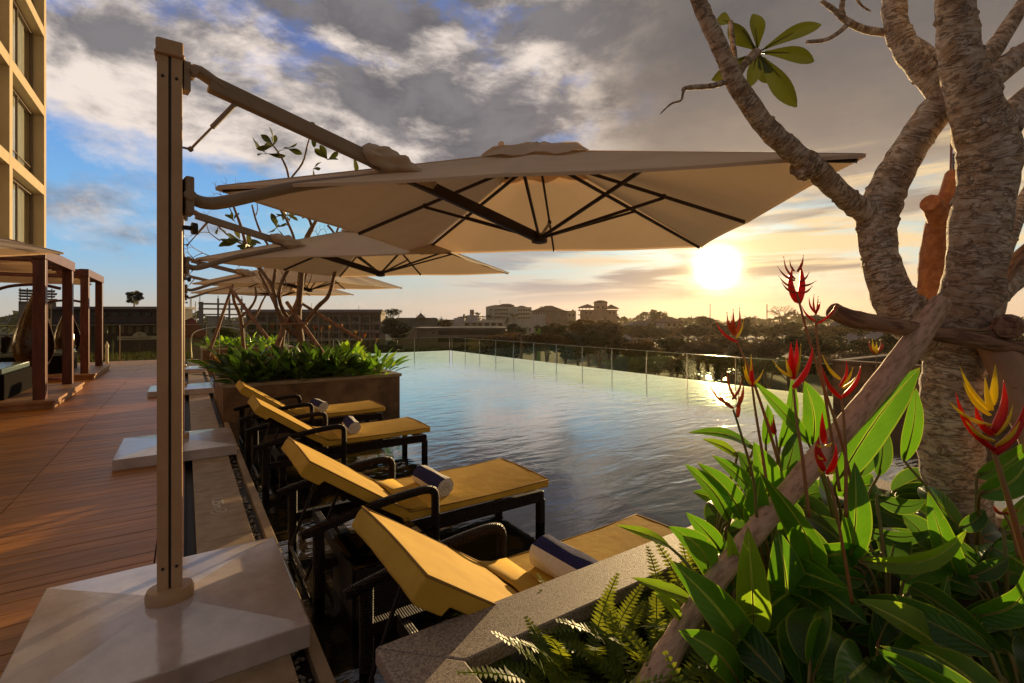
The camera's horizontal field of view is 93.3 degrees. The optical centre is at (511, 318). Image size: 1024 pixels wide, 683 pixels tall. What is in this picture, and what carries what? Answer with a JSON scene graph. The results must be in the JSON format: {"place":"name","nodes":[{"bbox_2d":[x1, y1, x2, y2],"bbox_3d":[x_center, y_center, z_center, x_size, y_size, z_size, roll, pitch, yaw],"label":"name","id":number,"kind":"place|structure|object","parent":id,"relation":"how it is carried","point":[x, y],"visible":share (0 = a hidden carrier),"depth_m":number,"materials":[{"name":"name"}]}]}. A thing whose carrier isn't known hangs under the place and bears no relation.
{"place":"outdoors","nodes":[
{"label":"outdoors","id":0,"kind":"place"},
{"bbox_2d":[23,307,195,355],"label":"office building","id":1,"kind":"structure","parent":0,"point":[130,321],"depth_m":62.00,"materials":[{"name":"concrete"}]},
{"bbox_2d":[77,349,192,362],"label":"grass","id":2,"kind":"structure","parent":0,"point":[115,357],"depth_m":20.61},
{"bbox_2d":[198,296,245,344],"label":"unfinished building","id":3,"kind":"structure","parent":0,"point":[214,320],"depth_m":149.95,"materials":[{"name":"concrete"}]},
{"bbox_2d":[394,313,438,344],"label":"temple house","id":4,"kind":"structure","parent":0,"point":[420,320],"depth_m":202.15,"materials":[{"name":"concrete"}]},
{"bbox_2d":[413,326,505,355],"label":"building","id":5,"kind":"structure","parent":0,"point":[461,333],"depth_m":112.00,"materials":[{"name":"concrete"}]},
{"bbox_2d":[453,310,503,326],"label":"white building","id":6,"kind":"structure","parent":0,"point":[472,319],"depth_m":205.33,"materials":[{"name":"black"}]},
{"bbox_2d":[0,320,1023,396],"bbox_3d":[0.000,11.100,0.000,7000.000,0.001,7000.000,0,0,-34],"label":"ground","id":7,"kind":"structure","parent":0,"point":[778,382],"depth_m":119.12,"materials":[{"name":"plant"}]},
{"bbox_2d":[185,318,207,359],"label":"tiled house","id":8,"kind":"structure","parent":7,"relation":"on","point":[197,337],"depth_m":62.27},
{"bbox_2d":[243,309,386,346],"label":"apartment block","id":9,"kind":"structure","parent":7,"relation":"on","point":[367,322],"depth_m":192.12,"materials":[{"name":"black"}]},
{"bbox_2d":[379,317,413,342],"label":"tree","id":10,"kind":"object","parent":7,"relation":"on","point":[395,328],"visible":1,"depth_m":128.25,"materials":[{"name":"green plant"}]},
{"bbox_2d":[480,332,535,356],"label":"tree","id":11,"kind":"object","parent":7,"relation":"on","point":[507,338],"visible":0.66,"depth_m":72.74,"materials":[{"name":"green plant"}]},
{"bbox_2d":[486,304,531,334],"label":"pale hotel","id":12,"kind":"structure","parent":7,"relation":"on","point":[522,319],"depth_m":329.90,"materials":[{"name":"beige"}]},
{"bbox_2d":[0,309,1023,333],"bbox_3d":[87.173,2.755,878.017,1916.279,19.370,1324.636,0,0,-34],"label":"distant wood","id":13,"kind":"object","parent":7,"relation":"on","point":[12,319],"visible":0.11,"depth_m":355.24,"materials":[{"name":"green plant"}]},
{"bbox_2d":[530,306,566,332],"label":"brown roof building","id":14,"kind":"structure","parent":7,"relation":"on","point":[541,316],"depth_m":299.70,"materials":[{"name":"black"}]},
{"bbox_2d":[528,331,572,361],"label":"tree","id":15,"kind":"object","parent":7,"relation":"on","point":[547,340],"visible":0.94,"depth_m":74.13,"materials":[{"name":"green plant"}]},
{"bbox_2d":[548,337,598,365],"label":"tree","id":16,"kind":"object","parent":7,"relation":"on","point":[574,351],"visible":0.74,"depth_m":80.90,"materials":[{"name":"green plant"}]},
{"bbox_2d":[582,331,610,368],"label":"tree","id":17,"kind":"object","parent":7,"relation":"on","point":[594,339],"visible":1,"depth_m":76.71,"materials":[{"name":"green plant"}]},
{"bbox_2d":[578,300,618,324],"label":"domed hotel","id":18,"kind":"structure","parent":7,"relation":"on","point":[599,311],"depth_m":329.62,"materials":[{"name":"beige"}]},
{"bbox_2d":[585,318,625,369],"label":"tree","id":19,"kind":"object","parent":7,"relation":"on","point":[610,330],"visible":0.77,"depth_m":83.70,"materials":[{"name":"green plant"}]},
{"bbox_2d":[602,356,661,373],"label":"tree","id":20,"kind":"object","parent":7,"relation":"on","point":[627,364],"visible":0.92,"depth_m":55.27,"materials":[{"name":"green plant"}]},
{"bbox_2d":[621,340,664,356],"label":"tree","id":21,"kind":"object","parent":7,"relation":"on","point":[644,346],"visible":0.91,"depth_m":62.67,"materials":[{"name":"green plant"}]},
{"bbox_2d":[660,357,700,377],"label":"tree","id":22,"kind":"object","parent":7,"relation":"on","point":[677,368],"visible":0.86,"depth_m":52.86,"materials":[{"name":"green plant"}]},
{"bbox_2d":[678,340,725,380],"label":"tree","id":23,"kind":"object","parent":7,"relation":"on","point":[704,347],"visible":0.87,"depth_m":67.18,"materials":[{"name":"green plant"}]},
{"bbox_2d":[698,354,737,383],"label":"tree","id":24,"kind":"object","parent":7,"relation":"on","point":[720,364],"visible":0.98,"depth_m":46.97,"materials":[{"name":"green plant"}]},
{"bbox_2d":[697,333,748,353],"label":"tree","id":25,"kind":"object","parent":7,"relation":"on","point":[722,340],"visible":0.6,"depth_m":100.84,"materials":[{"name":"green plant"}]},
{"bbox_2d":[741,356,785,388],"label":"tree","id":26,"kind":"object","parent":7,"relation":"on","point":[760,365],"visible":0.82,"depth_m":49.17,"materials":[{"name":"green plant"}]},
{"bbox_2d":[742,337,787,386],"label":"tree","id":27,"kind":"object","parent":7,"relation":"on","point":[764,348],"visible":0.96,"depth_m":75.19,"materials":[{"name":"green plant"}]},
{"bbox_2d":[782,332,826,391],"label":"tree","id":28,"kind":"object","parent":7,"relation":"on","point":[802,340],"visible":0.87,"depth_m":71.70,"materials":[{"name":"green plant"}]},
{"bbox_2d":[819,341,860,356],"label":"tree","id":29,"kind":"object","parent":7,"relation":"on","point":[830,348],"visible":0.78,"depth_m":69.62,"materials":[{"name":"green plant"}]},
{"bbox_2d":[0,0,1023,319],"label":"sky","id":30,"kind":"structure","parent":0,"point":[424,81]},
{"bbox_2d":[206,350,1018,468],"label":"water","id":31,"kind":"structure","parent":0,"point":[494,385],"depth_m":9.78,"materials":[{"name":"liquid"}]},
{"bbox_2d":[407,388,1023,527],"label":"pool floor","id":32,"kind":"structure","parent":0,"point":[643,476],"depth_m":8.91,"materials":[{"name":"tile"}]},
{"bbox_2d":[234,409,683,682],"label":"pool shelf","id":33,"kind":"object","parent":32,"relation":"on","point":[573,508],"depth_m":4.49,"materials":[{"name":"tile"}]},
{"bbox_2d":[200,344,294,363],"bbox_3d":[-10.104,1.448,18.397,2.940,0.803,2.600,0,0,-34],"label":"stone planter","id":34,"kind":"object","parent":33,"relation":"on","point":[204,351],"visible":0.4,"depth_m":16.91,"materials":[{"name":"stone"}]},
{"bbox_2d":[231,287,266,349],"bbox_3d":[-5.770,0.093,10.599,0.698,1.574,0.352,0,0,-24],"label":"frangipani tree","id":35,"kind":"object","parent":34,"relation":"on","point":[242,324],"visible":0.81,"depth_m":10.57,"materials":[{"name":"brown plant"}]},
{"bbox_2d":[213,368,401,432],"bbox_3d":[-4.079,1.448,9.500,2.960,0.803,2.690,0,0,-34],"label":"stone planter","id":36,"kind":"object","parent":33,"relation":"on","point":[382,388],"visible":0.5,"depth_m":8.48,"materials":[{"name":"stone"}]},
{"bbox_2d":[191,347,281,381],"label":"leafy plant","id":37,"kind":"object","parent":36,"relation":"on","point":[241,357],"visible":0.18,"depth_m":8.43,"materials":[{"name":"green plant"}]},
{"bbox_2d":[207,355,281,382],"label":"leafy plant","id":38,"kind":"object","parent":36,"relation":"on","point":[235,362],"visible":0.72,"depth_m":7.90,"materials":[{"name":"green plant"}]},
{"bbox_2d":[222,347,300,381],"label":"leafy plant","id":39,"kind":"object","parent":36,"relation":"on","point":[271,370],"visible":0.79,"depth_m":8.01,"materials":[{"name":"green plant"}]},
{"bbox_2d":[184,122,358,356],"bbox_3d":[-4.901,-1.476,9.533,3.876,4.848,0.840,0,0,0],"label":"frangipani tree","id":40,"kind":"object","parent":36,"relation":"on","point":[249,242],"visible":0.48,"depth_m":9.54,"materials":[{"name":"brown plant"}]},
{"bbox_2d":[249,342,306,379],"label":"leafy plant","id":41,"kind":"object","parent":36,"relation":"on","point":[276,351],"visible":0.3,"depth_m":8.67,"materials":[{"name":"green plant"}]},
{"bbox_2d":[268,349,330,380],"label":"leafy plant","id":42,"kind":"object","parent":36,"relation":"on","point":[296,371],"visible":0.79,"depth_m":8.29,"materials":[{"name":"green plant"}]},
{"bbox_2d":[279,344,362,378],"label":"leafy plant","id":43,"kind":"object","parent":36,"relation":"on","point":[317,353],"visible":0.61,"depth_m":8.56,"materials":[{"name":"green plant"}]},
{"bbox_2d":[296,347,367,376],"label":"leafy plant","id":44,"kind":"object","parent":36,"relation":"on","point":[334,360],"visible":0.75,"depth_m":8.69,"materials":[{"name":"green plant"}]},
{"bbox_2d":[340,344,410,374],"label":"leafy plant","id":45,"kind":"object","parent":36,"relation":"on","point":[389,363],"visible":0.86,"depth_m":9.10,"materials":[{"name":"green plant"}]},
{"bbox_2d":[233,380,384,460],"bbox_3d":[-2.872,1.329,6.942,1.913,0.962,0.908,0,0,-34],"label":"sun lounger","id":46,"kind":"object","parent":33,"relation":"on","point":[372,408],"visible":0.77,"depth_m":6.74,"materials":[{"name":"fabric"}]},
{"bbox_2d":[245,395,430,500],"bbox_3d":[-1.976,1.329,5.617,1.913,0.962,0.908,0,0,-34],"label":"sun lounger","id":47,"kind":"object","parent":33,"relation":"on","point":[322,438],"visible":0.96,"depth_m":5.33,"materials":[{"name":"fabric"}]},
{"bbox_2d":[332,519,427,651],"bbox_3d":[-0.787,1.591,2.968,0.500,0.457,0.500,0,0,-34],"label":"side table","id":48,"kind":"object","parent":33,"relation":"on","point":[358,560],"visible":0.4,"depth_m":2.75,"materials":[{"name":"metal"}]},
{"bbox_2d":[277,437,548,622],"bbox_3d":[-0.688,1.329,3.711,1.913,0.962,0.908,0,0,-34],"label":"sun lounger","id":49,"kind":"object","parent":33,"relation":"on","point":[410,499],"visible":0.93,"depth_m":3.47,"materials":[{"name":"fabric"}]},
{"bbox_2d":[412,465,453,497],"bbox_3d":[-0.618,1.252,3.734,0.429,0.129,0.157,0,43,53],"label":"rolled towel","id":50,"kind":"object","parent":49,"relation":"on","point":[422,475],"visible":0.89,"depth_m":3.65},
{"bbox_2d":[343,506,671,682],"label":"sun lounger","id":51,"kind":"object","parent":33,"relation":"on","point":[439,581],"visible":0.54,"depth_m":2.23,"materials":[{"name":"fabric"}]},
{"bbox_2d":[529,534,598,577],"bbox_3d":[0.301,1.242,2.412,0.191,0.158,0.477,-11,7,-37],"label":"rolled towel","id":52,"kind":"object","parent":51,"relation":"on","point":[550,555],"visible":0.59,"depth_m":2.43,"materials":[{"name":"fabric"}]},
{"bbox_2d":[376,474,1023,682],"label":"stone planter","id":53,"kind":"object","parent":33,"relation":"on","point":[444,651],"visible":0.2,"depth_m":1.69,"materials":[{"name":"stone"}]},
{"bbox_2d":[452,573,711,682],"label":"fern","id":54,"kind":"object","parent":53,"relation":"on","point":[544,649],"visible":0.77,"depth_m":1.56,"materials":[{"name":"green plant"}]},
{"bbox_2d":[484,571,702,682],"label":"fern","id":55,"kind":"object","parent":53,"relation":"on","point":[596,627],"visible":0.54,"depth_m":1.64,"materials":[{"name":"green plant"}]},
{"bbox_2d":[605,614,716,682],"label":"fern","id":56,"kind":"object","parent":53,"relation":"on","point":[648,654],"visible":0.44,"depth_m":1.49,"materials":[{"name":"green plant"}]},
{"bbox_2d":[591,542,757,681],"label":"fern","id":57,"kind":"object","parent":53,"relation":"on","point":[641,630],"visible":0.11,"depth_m":1.88,"materials":[{"name":"green plant"}]},
{"bbox_2d":[616,512,799,682],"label":"heliconia plant","id":58,"kind":"object","parent":53,"relation":"on","point":[723,613],"visible":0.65,"depth_m":1.57,"materials":[{"name":"green plant"}]},
{"bbox_2d":[672,427,771,560],"bbox_3d":[0.896,0.833,2.220,0.639,0.705,0.560,0,0,-34],"label":"heliconia plant","id":59,"kind":"object","parent":53,"relation":"on","point":[719,515],"visible":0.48,"depth_m":2.12,"materials":[{"name":"green plant"}]},
{"bbox_2d":[710,369,758,517],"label":"heliconia flower","id":60,"kind":"object","parent":53,"relation":"on","point":[738,406],"visible":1,"depth_m":1.83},
{"bbox_2d":[596,572,875,682],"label":"fern","id":61,"kind":"object","parent":53,"relation":"on","point":[708,676],"visible":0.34,"depth_m":1.47,"materials":[{"name":"green plant"}]},
{"bbox_2d":[743,358,767,491],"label":"heliconia flower","id":62,"kind":"object","parent":53,"relation":"on","point":[750,380],"visible":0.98,"depth_m":1.87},
{"bbox_2d":[692,379,821,537],"bbox_3d":[1.247,0.728,2.385,0.725,0.911,0.623,0,0,-5],"label":"heliconia plant","id":63,"kind":"object","parent":53,"relation":"on","point":[788,441],"visible":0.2,"depth_m":2.20,"materials":[{"name":"green plant"}]},
{"bbox_2d":[715,307,779,460],"bbox_3d":[0.934,0.251,1.921,0.229,0.592,0.065,0,0,26],"label":"heliconia flower","id":64,"kind":"object","parent":63,"relation":"attached to","point":[733,330],"visible":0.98,"depth_m":1.92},
{"bbox_2d":[678,607,842,682],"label":"heliconia plant","id":65,"kind":"object","parent":53,"relation":"on","point":[810,641],"visible":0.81,"depth_m":1.41,"materials":[{"name":"green plant"}]},
{"bbox_2d":[698,441,883,631],"bbox_3d":[1.143,0.845,1.952,0.646,0.681,0.633,0,0,-34],"label":"heliconia plant","id":66,"kind":"object","parent":53,"relation":"on","point":[802,556],"visible":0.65,"depth_m":1.76,"materials":[{"name":"green plant"}]},
{"bbox_2d":[772,339,812,516],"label":"heliconia flower","id":67,"kind":"object","parent":66,"relation":"attached to","point":[793,364],"visible":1,"depth_m":1.79,"materials":[{"name":"plant"}]},
{"bbox_2d":[814,413,854,604],"bbox_3d":[1.082,0.631,1.637,0.114,0.631,0.072,0,0,9],"label":"heliconia flower","id":68,"kind":"object","parent":66,"relation":"attached to","point":[820,457],"visible":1,"depth_m":1.63,"materials":[{"name":"plant"}]},
{"bbox_2d":[635,295,952,682],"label":"prop log","id":69,"kind":"object","parent":53,"relation":"on","point":[897,365],"visible":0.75,"depth_m":1.93,"materials":[{"name":"wood"}]},
{"bbox_2d":[777,255,850,479],"bbox_3d":[1.274,0.205,2.024,0.274,0.954,0.129,0,0,37],"label":"heliconia flower","id":70,"kind":"object","parent":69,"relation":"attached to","point":[798,296],"visible":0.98,"depth_m":2.04,"materials":[{"name":"plant"}]},
{"bbox_2d":[801,296,841,491],"bbox_3d":[1.319,0.288,1.996,0.119,0.786,0.184,0,0,-14],"label":"heliconia flower","id":71,"kind":"object","parent":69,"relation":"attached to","point":[814,310],"visible":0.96,"depth_m":1.99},
{"bbox_2d":[826,303,1023,354],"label":"cross log","id":72,"kind":"object","parent":69,"relation":"on","point":[848,317],"visible":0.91,"depth_m":2.15,"materials":[{"name":"brown wood"}]},
{"bbox_2d":[756,368,925,552],"bbox_3d":[1.490,0.701,2.158,0.808,0.969,0.648,0,0,-34],"label":"heliconia plant","id":73,"kind":"object","parent":53,"relation":"on","point":[869,448],"visible":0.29,"depth_m":2.13,"materials":[{"name":"green plant"}]},
{"bbox_2d":[822,355,860,517],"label":"heliconia flower","id":74,"kind":"object","parent":53,"relation":"on","point":[844,381],"visible":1,"depth_m":1.86,"materials":[{"name":"plant"}]},
{"bbox_2d":[660,0,1023,544],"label":"frangipani tree","id":75,"kind":"object","parent":53,"relation":"on","point":[959,74],"visible":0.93,"depth_m":2.32,"materials":[{"name":"brown plant"}]},
{"bbox_2d":[916,169,955,298],"bbox_3d":[2.464,-0.460,2.735,0.369,0.744,0.205,0,0,-8],"label":"sawn post","id":76,"kind":"object","parent":75,"relation":"attached to","point":[935,209],"visible":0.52,"depth_m":2.69,"materials":[{"name":"brown wood"}]},
{"bbox_2d":[973,326,1023,451],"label":"prop log","id":77,"kind":"object","parent":75,"relation":"attached to","point":[1009,368],"visible":0.54,"depth_m":2.13,"materials":[{"name":"wood"}]},
{"bbox_2d":[990,314,1023,338],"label":"log stub","id":78,"kind":"object","parent":77,"relation":"on","point":[1008,326],"visible":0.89,"depth_m":2.13,"materials":[{"name":"brown wood"}]},
{"bbox_2d":[1006,244,1023,282],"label":"prop log","id":79,"kind":"object","parent":75,"relation":"attached to","point":[1016,264],"visible":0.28,"depth_m":2.52,"materials":[{"name":"brown wood"}]},
{"bbox_2d":[817,467,922,499],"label":"heliconia plant","id":80,"kind":"object","parent":53,"relation":"on","point":[906,483],"visible":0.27,"depth_m":2.64,"materials":[{"name":"green plant"}]},
{"bbox_2d":[760,593,998,682],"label":"heliconia plant","id":81,"kind":"object","parent":53,"relation":"on","point":[852,665],"visible":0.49,"depth_m":1.43,"materials":[{"name":"green plant"}]},
{"bbox_2d":[805,462,1023,655],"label":"heliconia plant","id":82,"kind":"object","parent":53,"relation":"on","point":[923,575],"visible":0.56,"depth_m":1.80,"materials":[{"name":"green plant"}]},
{"bbox_2d":[874,645,999,682],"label":"heliconia plant","id":83,"kind":"object","parent":53,"relation":"on","point":[949,666],"visible":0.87,"depth_m":1.25,"materials":[{"name":"green plant"}]},
{"bbox_2d":[857,594,1023,682],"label":"heliconia plant","id":84,"kind":"object","parent":53,"relation":"on","point":[923,623],"visible":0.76,"depth_m":1.47,"materials":[{"name":"green plant"}]},
{"bbox_2d":[871,388,1023,584],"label":"heliconia plant","id":85,"kind":"object","parent":53,"relation":"on","point":[977,521],"visible":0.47,"depth_m":2.08,"materials":[{"name":"green plant"}]},
{"bbox_2d":[949,365,1023,563],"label":"heliconia flower","id":86,"kind":"object","parent":85,"relation":"attached to","point":[998,425],"visible":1,"depth_m":1.30,"materials":[{"name":"plant"}]},
{"bbox_2d":[893,492,1023,638],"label":"heliconia plant","id":87,"kind":"object","parent":53,"relation":"on","point":[972,578],"visible":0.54,"depth_m":1.84,"materials":[{"name":"green plant"}]},
{"bbox_2d":[454,337,828,384],"bbox_3d":[4.035,1.434,14.495,0.020,0.932,25.520,0,0,-34],"label":"glass fence","id":88,"kind":"object","parent":32,"relation":"on","point":[614,348],"visible":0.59,"depth_m":15.59,"materials":[{"name":"clear"}]},
{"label":"podium","id":89,"kind":"structure","parent":0,"visible":0},
{"bbox_2d":[0,0,45,247],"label":"hotel tower","id":90,"kind":"structure","parent":89,"relation":"on","point":[22,120],"depth_m":21.27,"materials":[{"name":"paint"}]},
{"bbox_2d":[13,179,31,243],"bbox_3d":[-21.071,-4.160,20.502,0.175,3.260,4.640,0,0,-34],"label":"window","id":91,"kind":"structure","parent":90,"relation":"in","point":[18,195],"depth_m":21.27,"materials":[{"name":"brown"}]},
{"bbox_2d":[13,89,31,173],"bbox_3d":[-21.071,-7.880,20.502,0.175,3.260,4.640,0,0,-34],"label":"window","id":92,"kind":"structure","parent":90,"relation":"in","point":[18,111],"depth_m":21.27,"materials":[{"name":"brown"}]},
{"bbox_2d":[13,0,31,87],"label":"window","id":93,"kind":"structure","parent":90,"relation":"in","point":[18,28],"depth_m":21.27,"materials":[{"name":"brown"}]},
{"bbox_2d":[154,360,314,682],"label":"deck base","id":94,"kind":"object","parent":89,"relation":"on","point":[304,669],"visible":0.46,"depth_m":4.25,"materials":[{"name":"black"}]},
{"bbox_2d":[0,360,184,676],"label":"deck","id":95,"kind":"structure","parent":94,"relation":"on","point":[74,507],"depth_m":4.39,"materials":[{"name":"brown wood"}]},
{"bbox_2d":[0,237,63,256],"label":"cantilever umbrella","id":96,"kind":"object","parent":95,"relation":"on","point":[9,247],"visible":1,"depth_m":6.33,"materials":[{"name":"fabric"}]},
{"bbox_2d":[0,254,84,412],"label":"pergola","id":97,"kind":"object","parent":95,"relation":"on","point":[41,393],"visible":0.95,"depth_m":8.72,"materials":[{"name":"brown wood"}]},
{"bbox_2d":[0,361,31,400],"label":"daybed","id":98,"kind":"object","parent":97,"relation":"on","point":[15,378],"visible":0.94,"depth_m":9.16,"materials":[{"name":"grey fabric"}]},
{"bbox_2d":[0,283,61,380],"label":"hanging pod chair","id":99,"kind":"object","parent":97,"relation":"hanging from","point":[21,345],"visible":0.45,"depth_m":10.53,"materials":[{"name":"wicker"}]},
{"bbox_2d":[0,269,110,381],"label":"pergola","id":100,"kind":"object","parent":95,"relation":"on","point":[85,369],"visible":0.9,"depth_m":12.76,"materials":[{"name":"brown wood"}]},
{"bbox_2d":[0,334,76,373],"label":"daybed","id":101,"kind":"object","parent":100,"relation":"on","point":[54,364],"visible":0.33,"depth_m":12.62,"materials":[{"name":"grey fabric"}]},
{"bbox_2d":[48,299,79,351],"bbox_3d":[-13.728,0.525,14.553,1.550,2.220,0.910,0,0,-34],"label":"hanging pod chair","id":102,"kind":"object","parent":100,"relation":"hanging from","point":[58,337],"visible":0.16,"depth_m":14.41,"materials":[{"name":"wicker"}]},
{"bbox_2d":[185,274,353,372],"bbox_3d":[-8.361,-0.010,15.958,4.169,3.220,4.925,0,0,10],"label":"cantilever umbrella","id":103,"kind":"object","parent":95,"relation":"on","point":[225,290],"visible":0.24,"depth_m":15.17,"materials":[{"name":"fabric"}]},
{"bbox_2d":[147,253,402,397],"bbox_3d":[-5.646,-0.010,11.939,4.169,3.220,4.925,0,0,10],"label":"cantilever umbrella","id":104,"kind":"object","parent":95,"relation":"on","point":[240,277],"visible":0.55,"depth_m":11.23,"materials":[{"name":"fabric"}]},
{"bbox_2d":[112,209,508,470],"bbox_3d":[-2.511,-0.010,7.281,4.046,3.220,5.004,0,0,11],"label":"cantilever umbrella","id":105,"kind":"object","parent":95,"relation":"on","point":[344,253],"visible":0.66,"depth_m":6.61,"materials":[{"name":"fabric"}]},
{"bbox_2d":[0,36,865,682],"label":"cantilever umbrella","id":106,"kind":"object","parent":95,"relation":"on","point":[172,616],"visible":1,"depth_m":2.76,"materials":[{"name":"fabric"}]},
{"bbox_2d":[187,359,298,682],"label":"coping","id":107,"kind":"object","parent":94,"relation":"on","point":[213,478],"visible":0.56,"depth_m":4.00,"materials":[{"name":"stone"}]},
{"bbox_2d":[218,424,312,682],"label":"gutter pebbles","id":108,"kind":"object","parent":94,"relation":"on","point":[297,659],"visible":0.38,"depth_m":3.88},
{"bbox_2d":[205,370,335,682],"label":"pool lip","id":109,"kind":"object","parent":94,"relation":"attached to","point":[318,664],"visible":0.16,"depth_m":3.46,"materials":[{"name":"stone"}]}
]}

